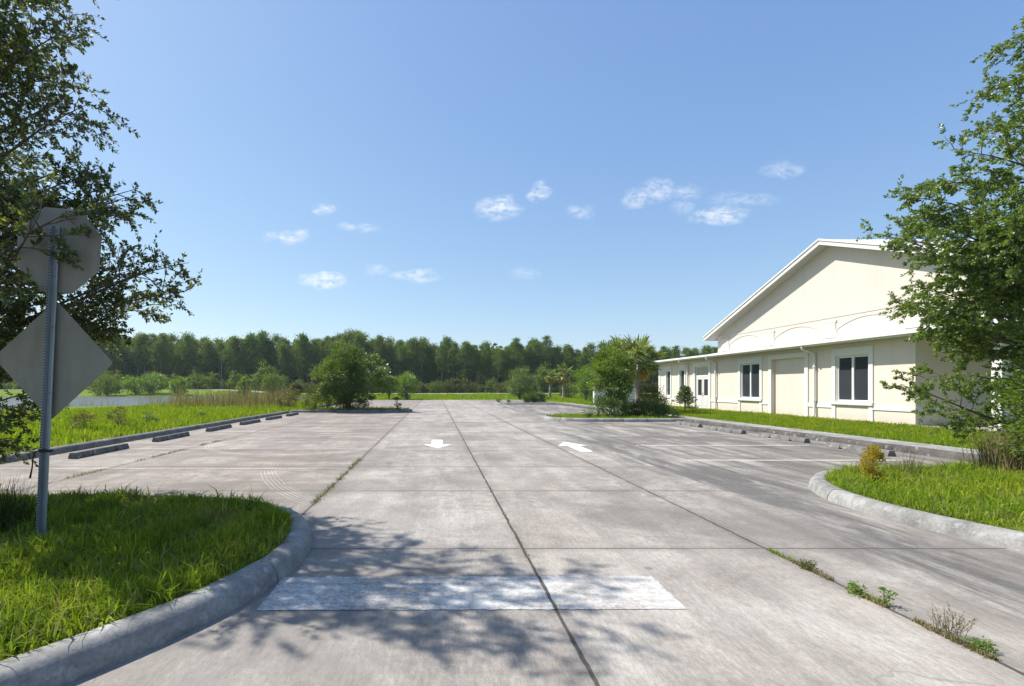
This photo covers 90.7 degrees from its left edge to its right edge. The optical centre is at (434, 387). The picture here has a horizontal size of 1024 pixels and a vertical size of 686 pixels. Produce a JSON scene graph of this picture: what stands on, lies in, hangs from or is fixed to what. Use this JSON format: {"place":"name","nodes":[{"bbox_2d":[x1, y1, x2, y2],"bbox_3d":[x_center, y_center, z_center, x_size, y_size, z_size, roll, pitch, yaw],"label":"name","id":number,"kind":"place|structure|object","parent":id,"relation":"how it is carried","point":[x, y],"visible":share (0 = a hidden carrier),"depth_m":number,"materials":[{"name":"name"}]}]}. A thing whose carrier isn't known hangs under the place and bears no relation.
{"place":"outdoors","nodes":[
{"label":"outdoors","id":0,"kind":"place"},
{"bbox_2d":[0,479,300,660],"bbox_3d":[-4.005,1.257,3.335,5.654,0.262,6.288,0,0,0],"label":"grass","id":1,"kind":"structure","parent":0,"point":[222,537],"depth_m":3.91,"materials":[{"name":"green plant"}]},
{"bbox_2d":[0,468,87,534],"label":"grass clump","id":2,"kind":"object","parent":1,"relation":"on","point":[7,507],"visible":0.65,"depth_m":4.77,"materials":[{"name":"green plant"}]},
{"bbox_2d":[0,207,111,536],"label":"sign post","id":3,"kind":"object","parent":1,"relation":"on","point":[55,360],"visible":0.91,"depth_m":4.54,"materials":[{"name":"metal"}]},
{"bbox_2d":[0,0,202,489],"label":"oak tree","id":4,"kind":"object","parent":1,"relation":"on","point":[20,206],"visible":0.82,"depth_m":5.94,"materials":[{"name":"green plant"}]},
{"bbox_2d":[0,396,309,407],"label":"water","id":5,"kind":"structure","parent":0,"point":[131,400],"depth_m":63.85,"materials":[{"name":"grey liquid"}]},
{"bbox_2d":[202,390,648,399],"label":"grass","id":6,"kind":"structure","parent":0,"point":[433,396],"depth_m":75.05,"materials":[{"name":"green plant"}]},
{"bbox_2d":[0,390,1009,452],"bbox_3d":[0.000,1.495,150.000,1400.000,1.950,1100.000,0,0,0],"label":"ground","id":7,"kind":"structure","parent":0,"point":[15,392],"depth_m":98.30,"materials":[{"name":"green plant"}]},
{"bbox_2d":[69,409,99,428],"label":"shrub","id":8,"kind":"object","parent":7,"relation":"on","point":[84,414],"visible":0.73,"depth_m":15.93,"materials":[{"name":"green plant"}]},
{"bbox_2d":[85,373,126,395],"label":"tree","id":9,"kind":"object","parent":7,"relation":"on","point":[111,389],"visible":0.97,"depth_m":94.47,"materials":[{"name":"green plant"}]},
{"bbox_2d":[101,406,132,426],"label":"shrub","id":10,"kind":"object","parent":7,"relation":"on","point":[118,417],"visible":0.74,"depth_m":17.23,"materials":[{"name":"green plant"}]},
{"bbox_2d":[108,335,131,377],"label":"pine tree","id":11,"kind":"object","parent":7,"relation":"on","point":[124,358],"visible":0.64,"depth_m":140.44,"materials":[{"name":"green plant"}]},
{"bbox_2d":[126,334,146,377],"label":"pine tree","id":12,"kind":"object","parent":7,"relation":"on","point":[138,339],"visible":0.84,"depth_m":140.72,"materials":[{"name":"green plant"}]},
{"bbox_2d":[119,375,156,394],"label":"tree","id":13,"kind":"object","parent":7,"relation":"on","point":[127,381],"visible":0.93,"depth_m":97.33,"materials":[{"name":"green plant"}]},
{"bbox_2d":[133,333,150,377],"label":"pine tree","id":14,"kind":"object","parent":7,"relation":"on","point":[141,360],"visible":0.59,"depth_m":141.20,"materials":[{"name":"green plant"}]},
{"bbox_2d":[140,332,161,373],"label":"pine tree","id":15,"kind":"object","parent":7,"relation":"on","point":[149,342],"visible":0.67,"depth_m":140.01,"materials":[{"name":"green plant"}]},
{"bbox_2d":[138,370,167,393],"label":"tree","id":16,"kind":"object","parent":7,"relation":"on","point":[162,385],"visible":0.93,"depth_m":98.78,"materials":[{"name":"green plant"}]},
{"bbox_2d":[146,333,172,373],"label":"pine tree","id":17,"kind":"object","parent":7,"relation":"on","point":[160,343],"visible":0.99,"depth_m":138.49,"materials":[{"name":"green plant"}]},
{"bbox_2d":[0,399,334,454],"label":"grass","id":18,"kind":"structure","parent":7,"relation":"on","point":[63,432],"depth_m":19.60,"materials":[{"name":"green plant"}]},
{"bbox_2d":[167,376,188,394],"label":"tree","id":19,"kind":"object","parent":7,"relation":"on","point":[179,382],"visible":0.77,"depth_m":96.55,"materials":[{"name":"green plant"}]},
{"bbox_2d":[168,342,194,378],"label":"pine tree","id":20,"kind":"object","parent":7,"relation":"on","point":[175,355],"visible":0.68,"depth_m":140.81,"materials":[{"name":"green plant"}]},
{"bbox_2d":[174,331,201,382],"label":"pine tree","id":21,"kind":"object","parent":7,"relation":"on","point":[188,339],"visible":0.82,"depth_m":140.12,"materials":[{"name":"green plant"}]},
{"bbox_2d":[190,339,217,388],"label":"pine tree","id":22,"kind":"object","parent":7,"relation":"on","point":[206,346],"visible":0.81,"depth_m":138.82,"materials":[{"name":"green plant"}]},
{"bbox_2d":[189,371,224,388],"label":"understory bush","id":23,"kind":"object","parent":7,"relation":"on","point":[207,378],"visible":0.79,"depth_m":129.31,"materials":[{"name":"green plant"}]},
{"bbox_2d":[210,342,225,386],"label":"pine tree","id":24,"kind":"object","parent":7,"relation":"on","point":[217,360],"visible":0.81,"depth_m":139.78,"materials":[{"name":"green plant"}]},
{"bbox_2d":[138,370,304,408],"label":"reeds","id":25,"kind":"object","parent":7,"relation":"on","point":[265,399],"visible":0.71,"depth_m":37.58,"materials":[{"name":"plant"}]},
{"bbox_2d":[218,334,243,386],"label":"pine tree","id":26,"kind":"object","parent":7,"relation":"on","point":[233,344],"visible":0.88,"depth_m":138.18,"materials":[{"name":"green plant"}]},
{"bbox_2d":[240,332,267,384],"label":"pine tree","id":27,"kind":"object","parent":7,"relation":"on","point":[251,339],"visible":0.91,"depth_m":138.23,"materials":[{"name":"green plant"}]},
{"bbox_2d":[253,328,277,376],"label":"pine tree","id":28,"kind":"object","parent":7,"relation":"on","point":[262,337],"visible":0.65,"depth_m":141.06,"materials":[{"name":"green plant"}]},
{"bbox_2d":[251,361,281,390],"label":"understory bush","id":29,"kind":"object","parent":7,"relation":"on","point":[257,378],"visible":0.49,"depth_m":129.29,"materials":[{"name":"green plant"}]},
{"bbox_2d":[262,339,280,374],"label":"pine tree","id":30,"kind":"object","parent":7,"relation":"on","point":[273,359],"visible":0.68,"depth_m":141.77,"materials":[{"name":"green plant"}]},
{"bbox_2d":[259,373,289,394],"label":"tree","id":31,"kind":"object","parent":7,"relation":"on","point":[270,377],"visible":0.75,"depth_m":97.40,"materials":[{"name":"green plant"}]},
{"bbox_2d":[274,342,295,380],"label":"pine tree","id":32,"kind":"object","parent":7,"relation":"on","point":[282,350],"visible":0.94,"depth_m":138.47,"materials":[{"name":"green plant"}]},
{"bbox_2d":[275,388,302,407],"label":"shrub","id":33,"kind":"object","parent":7,"relation":"on","point":[292,397],"visible":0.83,"depth_m":33.90,"materials":[{"name":"green plant"}]},
{"bbox_2d":[288,332,311,381],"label":"pine tree","id":34,"kind":"object","parent":7,"relation":"on","point":[302,341],"visible":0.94,"depth_m":139.14,"materials":[{"name":"green plant"}]},
{"bbox_2d":[301,339,322,392],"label":"pine tree","id":35,"kind":"object","parent":7,"relation":"on","point":[314,349],"visible":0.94,"depth_m":138.86,"materials":[{"name":"green plant"}]},
{"bbox_2d":[4,339,671,391],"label":"woods","id":36,"kind":"object","parent":7,"relation":"on","point":[428,380],"depth_m":157.65,"materials":[{"name":"green plant"}]},
{"bbox_2d":[348,330,373,371],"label":"pine tree","id":37,"kind":"object","parent":7,"relation":"on","point":[357,339],"visible":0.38,"depth_m":141.30,"materials":[{"name":"green plant"}]},
{"bbox_2d":[368,333,387,392],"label":"pine tree","id":38,"kind":"object","parent":7,"relation":"on","point":[378,341],"visible":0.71,"depth_m":141.71,"materials":[{"name":"green plant"}]},
{"bbox_2d":[380,341,398,375],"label":"pine tree","id":39,"kind":"object","parent":7,"relation":"on","point":[390,351],"visible":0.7,"depth_m":142.40,"materials":[{"name":"green plant"}]},
{"bbox_2d":[392,345,409,377],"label":"pine tree","id":40,"kind":"object","parent":7,"relation":"on","point":[400,350],"visible":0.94,"depth_m":140.40,"materials":[{"name":"green plant"}]},
{"bbox_2d":[395,371,419,399],"bbox_3d":[-3.451,-0.229,60.922,3.218,3.711,3.071,0,0,-19],"label":"bright tree","id":41,"kind":"object","parent":7,"relation":"on","point":[406,386],"visible":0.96,"depth_m":60.77,"materials":[{"name":"green plant"}]},
{"bbox_2d":[400,336,418,374],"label":"pine tree","id":42,"kind":"object","parent":7,"relation":"on","point":[411,344],"visible":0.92,"depth_m":141.27,"materials":[{"name":"green plant"}]},
{"bbox_2d":[410,339,430,392],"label":"pine tree","id":43,"kind":"object","parent":7,"relation":"on","point":[420,345],"visible":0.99,"depth_m":140.54,"materials":[{"name":"green plant"}]},
{"bbox_2d":[420,342,439,392],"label":"pine tree","id":44,"kind":"object","parent":7,"relation":"on","point":[432,376],"visible":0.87,"depth_m":141.22,"materials":[{"name":"green plant"}]},
{"bbox_2d":[434,343,449,392],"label":"pine tree","id":45,"kind":"object","parent":7,"relation":"on","point":[442,363],"visible":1,"depth_m":138.42,"materials":[{"name":"green plant"}]},
{"bbox_2d":[433,377,470,392],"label":"understory bush","id":46,"kind":"object","parent":7,"relation":"on","point":[452,389],"visible":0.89,"depth_m":134.69,"materials":[{"name":"green plant"}]},
{"bbox_2d":[444,341,462,385],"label":"pine tree","id":47,"kind":"object","parent":7,"relation":"on","point":[452,352],"visible":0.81,"depth_m":142.08,"materials":[{"name":"green plant"}]},
{"bbox_2d":[453,341,476,388],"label":"pine tree","id":48,"kind":"object","parent":7,"relation":"on","point":[466,347],"visible":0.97,"depth_m":139.78,"materials":[{"name":"green plant"}]},
{"bbox_2d":[470,348,483,385],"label":"pine tree","id":49,"kind":"object","parent":7,"relation":"on","point":[475,352],"visible":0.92,"depth_m":140.64,"materials":[{"name":"green plant"}]},
{"bbox_2d":[473,340,494,391],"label":"pine tree","id":50,"kind":"object","parent":7,"relation":"on","point":[486,344],"visible":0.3,"depth_m":149.67,"materials":[{"name":"green plant"}]},
{"bbox_2d":[478,348,495,391],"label":"pine tree","id":51,"kind":"object","parent":7,"relation":"on","point":[484,359],"visible":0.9,"depth_m":141.40,"materials":[{"name":"green plant"}]},
{"bbox_2d":[490,348,508,389],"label":"pine tree","id":52,"kind":"object","parent":7,"relation":"on","point":[498,365],"visible":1,"depth_m":138.84,"materials":[{"name":"green plant"}]},
{"bbox_2d":[506,337,526,380],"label":"pine tree","id":53,"kind":"object","parent":7,"relation":"on","point":[513,358],"visible":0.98,"depth_m":138.69,"materials":[{"name":"green plant"}]},
{"bbox_2d":[503,364,536,398],"bbox_3d":[10.562,-0.674,61.438,4.420,4.518,4.043,0,0,0],"label":"round tree","id":54,"kind":"object","parent":7,"relation":"on","point":[524,377],"visible":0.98,"depth_m":61.17,"materials":[{"name":"green plant"}]},
{"bbox_2d":[517,345,538,375],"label":"pine tree","id":55,"kind":"object","parent":7,"relation":"on","point":[527,354],"visible":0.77,"depth_m":139.50,"materials":[{"name":"green plant"}]},
{"bbox_2d":[526,339,542,386],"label":"pine tree","id":56,"kind":"object","parent":7,"relation":"on","point":[536,345],"visible":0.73,"depth_m":139.66,"materials":[{"name":"green plant"}]},
{"bbox_2d":[531,361,555,392],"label":"understory bush","id":57,"kind":"object","parent":7,"relation":"on","point":[539,380],"visible":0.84,"depth_m":128.77,"materials":[{"name":"green plant"}]},
{"bbox_2d":[538,334,558,374],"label":"pine tree","id":58,"kind":"object","parent":7,"relation":"on","point":[546,341],"visible":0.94,"depth_m":138.93,"materials":[{"name":"green plant"}]},
{"bbox_2d":[546,345,566,387],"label":"pine tree","id":59,"kind":"object","parent":7,"relation":"on","point":[558,360],"visible":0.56,"depth_m":139.11,"materials":[{"name":"green plant"}]},
{"bbox_2d":[554,362,576,397],"bbox_3d":[16.008,-0.833,61.914,2.814,4.846,2.904,0,0,0],"label":"palm tree","id":60,"kind":"object","parent":7,"relation":"on","point":[565,378],"visible":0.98,"depth_m":61.73,"materials":[{"name":"green plant"}]},
{"bbox_2d":[574,347,591,392],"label":"pine tree","id":61,"kind":"object","parent":7,"relation":"on","point":[586,356],"visible":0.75,"depth_m":137.19,"materials":[{"name":"green plant"}]},
{"bbox_2d":[571,365,597,400],"bbox_3d":[15.618,-0.447,52.101,2.981,4.103,3.005,0,0,34],"label":"yellow tree","id":62,"kind":"object","parent":7,"relation":"on","point":[582,387],"visible":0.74,"depth_m":51.88,"materials":[{"name":"green plant"}]},
{"bbox_2d":[616,334,667,409],"bbox_3d":[10.976,-0.764,27.198,2.840,4.539,2.960,0,0,-24],"label":"palm tree","id":63,"kind":"object","parent":7,"relation":"on","point":[648,368],"visible":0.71,"depth_m":26.98,"materials":[{"name":"green plant"}]},
{"bbox_2d":[634,379,668,412],"bbox_3d":[11.628,0.526,27.007,1.853,1.936,1.915,0,0,0],"label":"shrub","id":64,"kind":"object","parent":7,"relation":"on","point":[654,393],"visible":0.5,"depth_m":26.78,"materials":[{"name":"green plant"}]},
{"bbox_2d":[671,385,696,409],"bbox_3d":[14.670,0.637,29.211,1.304,1.607,1.442,0,0,0],"label":"tree","id":65,"kind":"object","parent":7,"relation":"on","point":[684,396],"visible":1,"depth_m":29.19,"materials":[{"name":"green plant"}]},
{"bbox_2d":[656,239,1023,431],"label":"building","id":66,"kind":"structure","parent":7,"relation":"on","point":[809,331],"depth_m":21.80,"materials":[{"name":"beige paint"}]},
{"bbox_2d":[742,363,758,397],"bbox_3d":[17.262,-0.365,27.300,0.075,1.870,1.600,0,0,0],"label":"window","id":67,"kind":"structure","parent":66,"relation":"in","point":[750,372],"depth_m":27.30,"materials":[{"name":"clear glass"}]},
{"bbox_2d":[838,355,867,401],"bbox_3d":[17.262,-0.365,20.620,0.075,1.870,1.560,0,0,0],"label":"window","id":68,"kind":"structure","parent":66,"relation":"in","point":[852,370],"depth_m":20.58,"materials":[{"name":"black glass"}]},
{"bbox_2d":[0,400,1023,685],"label":"pavement","id":69,"kind":"structure","parent":0,"point":[696,524],"depth_m":4.49,"materials":[{"name":"concrete"}]},
{"bbox_2d":[68,443,128,458],"bbox_3d":[-7.624,1.435,11.415,0.188,0.127,1.830,0,0,0],"label":"wheel stop","id":70,"kind":"object","parent":69,"relation":"on","point":[90,452],"visible":1,"depth_m":11.20,"materials":[{"name":"grey concrete"}]},
{"bbox_2d":[0,411,288,463],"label":"kerb","id":71,"kind":"structure","parent":69,"relation":"on","point":[78,446],"depth_m":13.94,"materials":[{"name":"concrete"}]},
{"bbox_2d":[0,494,311,685],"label":"kerb","id":72,"kind":"structure","parent":69,"relation":"on","point":[66,661],"depth_m":2.93,"materials":[{"name":"grey concrete"}]},
{"bbox_2d":[0,468,337,468],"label":"stall lines","id":73,"kind":"object","parent":69,"relation":"on","point":[174,468],"visible":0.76,"depth_m":9.23,"materials":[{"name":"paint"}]},
{"bbox_2d":[290,409,412,412],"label":"kerb","id":74,"kind":"structure","parent":69,"relation":"on","point":[376,411],"depth_m":30.02,"materials":[{"name":"concrete"}]},
{"bbox_2d":[257,576,685,609],"bbox_3d":[0.257,1.496,3.664,2.928,0.001,0.615,0,0,0],"label":"stop line","id":75,"kind":"object","parent":69,"relation":"on","point":[467,592],"visible":1,"depth_m":3.63,"materials":[{"name":"white paint"}]},
{"bbox_2d":[543,414,683,421],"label":"kerb","id":76,"kind":"structure","parent":69,"relation":"on","point":[545,417],"depth_m":21.87,"materials":[{"name":"grey concrete"}]},
{"bbox_2d":[578,428,745,435],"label":"stall lines","id":77,"kind":"object","parent":69,"relation":"on","point":[658,435],"visible":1,"depth_m":15.58,"materials":[{"name":"paint"}]},
{"bbox_2d":[537,401,978,462],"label":"kerb","id":78,"kind":"structure","parent":69,"relation":"on","point":[946,454],"depth_m":13.22,"materials":[{"name":"grey concrete"}]},
{"bbox_2d":[758,432,810,442],"bbox_3d":[10.025,1.435,14.415,0.188,0.127,1.830,0,0,-2],"label":"wheel stop","id":79,"kind":"object","parent":69,"relation":"on","point":[786,437],"visible":1,"depth_m":14.24,"materials":[{"name":"concrete"}]},
{"bbox_2d":[844,580,870,598],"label":"weed","id":80,"kind":"object","parent":69,"relation":"on","point":[855,588],"visible":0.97,"depth_m":3.62,"materials":[{"name":"green plant"}]},
{"bbox_2d":[825,442,895,456],"bbox_3d":[9.951,1.435,11.765,0.188,0.127,1.830,0,0,2],"label":"wheel stop","id":81,"kind":"object","parent":69,"relation":"on","point":[856,448],"visible":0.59,"depth_m":11.85,"materials":[{"name":"concrete"}]},
{"bbox_2d":[792,559,1001,659],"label":"weeds","id":82,"kind":"object","parent":69,"relation":"on","point":[954,639],"visible":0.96,"depth_m":3.08,"materials":[{"name":"green plant"}]},
{"bbox_2d":[808,465,1023,551],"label":"kerb","id":83,"kind":"structure","parent":69,"relation":"on","point":[820,485],"depth_m":5.37,"materials":[{"name":"grey concrete"}]},
{"bbox_2d":[927,601,976,637],"bbox_3d":[3.147,1.403,3.026,0.203,0.197,0.235,0,0,0],"label":"dry weed","id":84,"kind":"object","parent":69,"relation":"on","point":[945,627],"visible":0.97,"depth_m":3.01,"materials":[{"name":"beige plant"}]},
{"bbox_2d":[960,636,999,653],"bbox_3d":[3.118,1.472,2.858,0.165,0.106,0.178,0,0,0],"label":"weed","id":85,"kind":"object","parent":69,"relation":"on","point":[984,644],"visible":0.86,"depth_m":2.85,"materials":[{"name":"green plant"}]},
{"bbox_2d":[0,0,1023,381],"label":"sky","id":86,"kind":"structure","parent":0,"point":[578,173],"materials":[{"name":"blue"}]},
{"bbox_2d":[501,402,551,402],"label":"island soil","id":87,"kind":"structure","parent":0,"point":[523,402],"depth_m":46.17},
{"bbox_2d":[520,391,548,402],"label":"hedge","id":88,"kind":"object","parent":87,"relation":"on","point":[532,395],"visible":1,"depth_m":45.12,"materials":[{"name":"green plant"}]},
{"bbox_2d":[534,396,654,402],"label":"grass","id":89,"kind":"structure","parent":0,"point":[576,399],"depth_m":51.62,"materials":[{"name":"green plant"}]},
{"bbox_2d":[565,403,984,453],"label":"sidewalk","id":90,"kind":"structure","parent":0,"point":[940,447],"depth_m":13.91,"materials":[{"name":"concrete"}]},
{"bbox_2d":[575,402,1023,449],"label":"grass","id":91,"kind":"structure","parent":0,"point":[886,430],"depth_m":17.13,"materials":[{"name":"green plant"}]},
{"bbox_2d":[820,457,1023,531],"bbox_3d":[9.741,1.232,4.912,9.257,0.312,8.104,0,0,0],"label":"grass","id":92,"kind":"structure","parent":0,"point":[893,496],"depth_m":6.50,"materials":[{"name":"green plant"}]},
{"bbox_2d":[857,443,887,480],"bbox_3d":[6.262,1.095,7.143,0.362,0.603,0.344,0,0,-40],"label":"shrub","id":93,"kind":"object","parent":92,"relation":"on","point":[876,455],"visible":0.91,"depth_m":7.11,"materials":[{"name":"yellow plant"}]},
{"bbox_2d":[855,16,1023,444],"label":"elm tree","id":94,"kind":"object","parent":92,"relation":"on","point":[995,241],"visible":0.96,"depth_m":8.59,"materials":[{"name":"green plant"}]},
{"bbox_2d":[945,424,1023,473],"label":"grass clump","id":95,"kind":"object","parent":92,"relation":"on","point":[1010,462],"visible":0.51,"depth_m":8.11,"materials":[{"name":"green plant"}]},
{"bbox_2d":[969,339,1023,460],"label":"shrub","id":96,"kind":"object","parent":92,"relation":"on","point":[1017,391],"visible":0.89,"depth_m":7.87,"materials":[{"name":"green plant"}]},
{"label":"island soil","id":97,"kind":"structure","parent":0,"visible":0},
{"bbox_2d":[299,385,331,410],"bbox_3d":[-7.344,0.639,30.633,2.228,1.687,1.929,0,0,0],"label":"shrub","id":98,"kind":"object","parent":97,"relation":"on","point":[308,393],"visible":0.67,"depth_m":30.58,"materials":[{"name":"green plant"}]},
{"bbox_2d":[319,394,373,409],"bbox_3d":[-5.578,0.875,30.851,3.624,1.258,1.921,0,0,0],"label":"shrub","id":99,"kind":"object","parent":97,"relation":"on","point":[359,402],"visible":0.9,"depth_m":30.77,"materials":[{"name":"green plant"}]},
{"bbox_2d":[291,405,409,409],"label":"grass","id":100,"kind":"structure","parent":97,"relation":"on","point":[376,408],"depth_m":30.80,"materials":[{"name":"green plant"}]},
{"bbox_2d":[308,339,400,408],"bbox_3d":[-5.178,-0.848,30.797,5.646,4.794,5.175,0,0,34],"label":"bushy tree","id":101,"kind":"object","parent":97,"relation":"on","point":[335,382],"visible":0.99,"depth_m":30.43,"materials":[{"name":"green plant"}]},
{"label":"island soil","id":102,"kind":"structure","parent":0,"visible":0},
{"bbox_2d":[587,391,633,416],"bbox_3d":[8.283,0.824,23.192,2.132,1.324,2.123,0,0,0],"label":"shrub","id":103,"kind":"object","parent":102,"relation":"on","point":[623,404],"visible":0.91,"depth_m":23.18,"materials":[{"name":"green plant"}]},
{"bbox_2d":[585,336,640,413],"bbox_3d":[8.532,-0.558,23.999,2.624,4.026,2.823,0,0,0],"label":"island tree","id":104,"kind":"object","parent":102,"relation":"on","point":[611,378],"visible":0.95,"depth_m":23.62,"materials":[{"name":"green plant"}]},
{"bbox_2d":[546,412,683,417],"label":"grass","id":105,"kind":"structure","parent":102,"relation":"on","point":[572,415],"depth_m":22.91,"materials":[{"name":"green plant"}]},
{"bbox_2d":[620,395,672,415],"bbox_3d":[10.073,0.893,24.059,2.700,1.199,1.972,0,0,0],"label":"shrub","id":106,"kind":"object","parent":102,"relation":"on","point":[649,405],"visible":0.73,"depth_m":23.83,"materials":[{"name":"green plant"}]},
{"bbox_2d":[650,396,681,416],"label":"shrub","id":107,"kind":"object","parent":102,"relation":"on","point":[666,409],"visible":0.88,"depth_m":23.50,"materials":[{"name":"green plant"}]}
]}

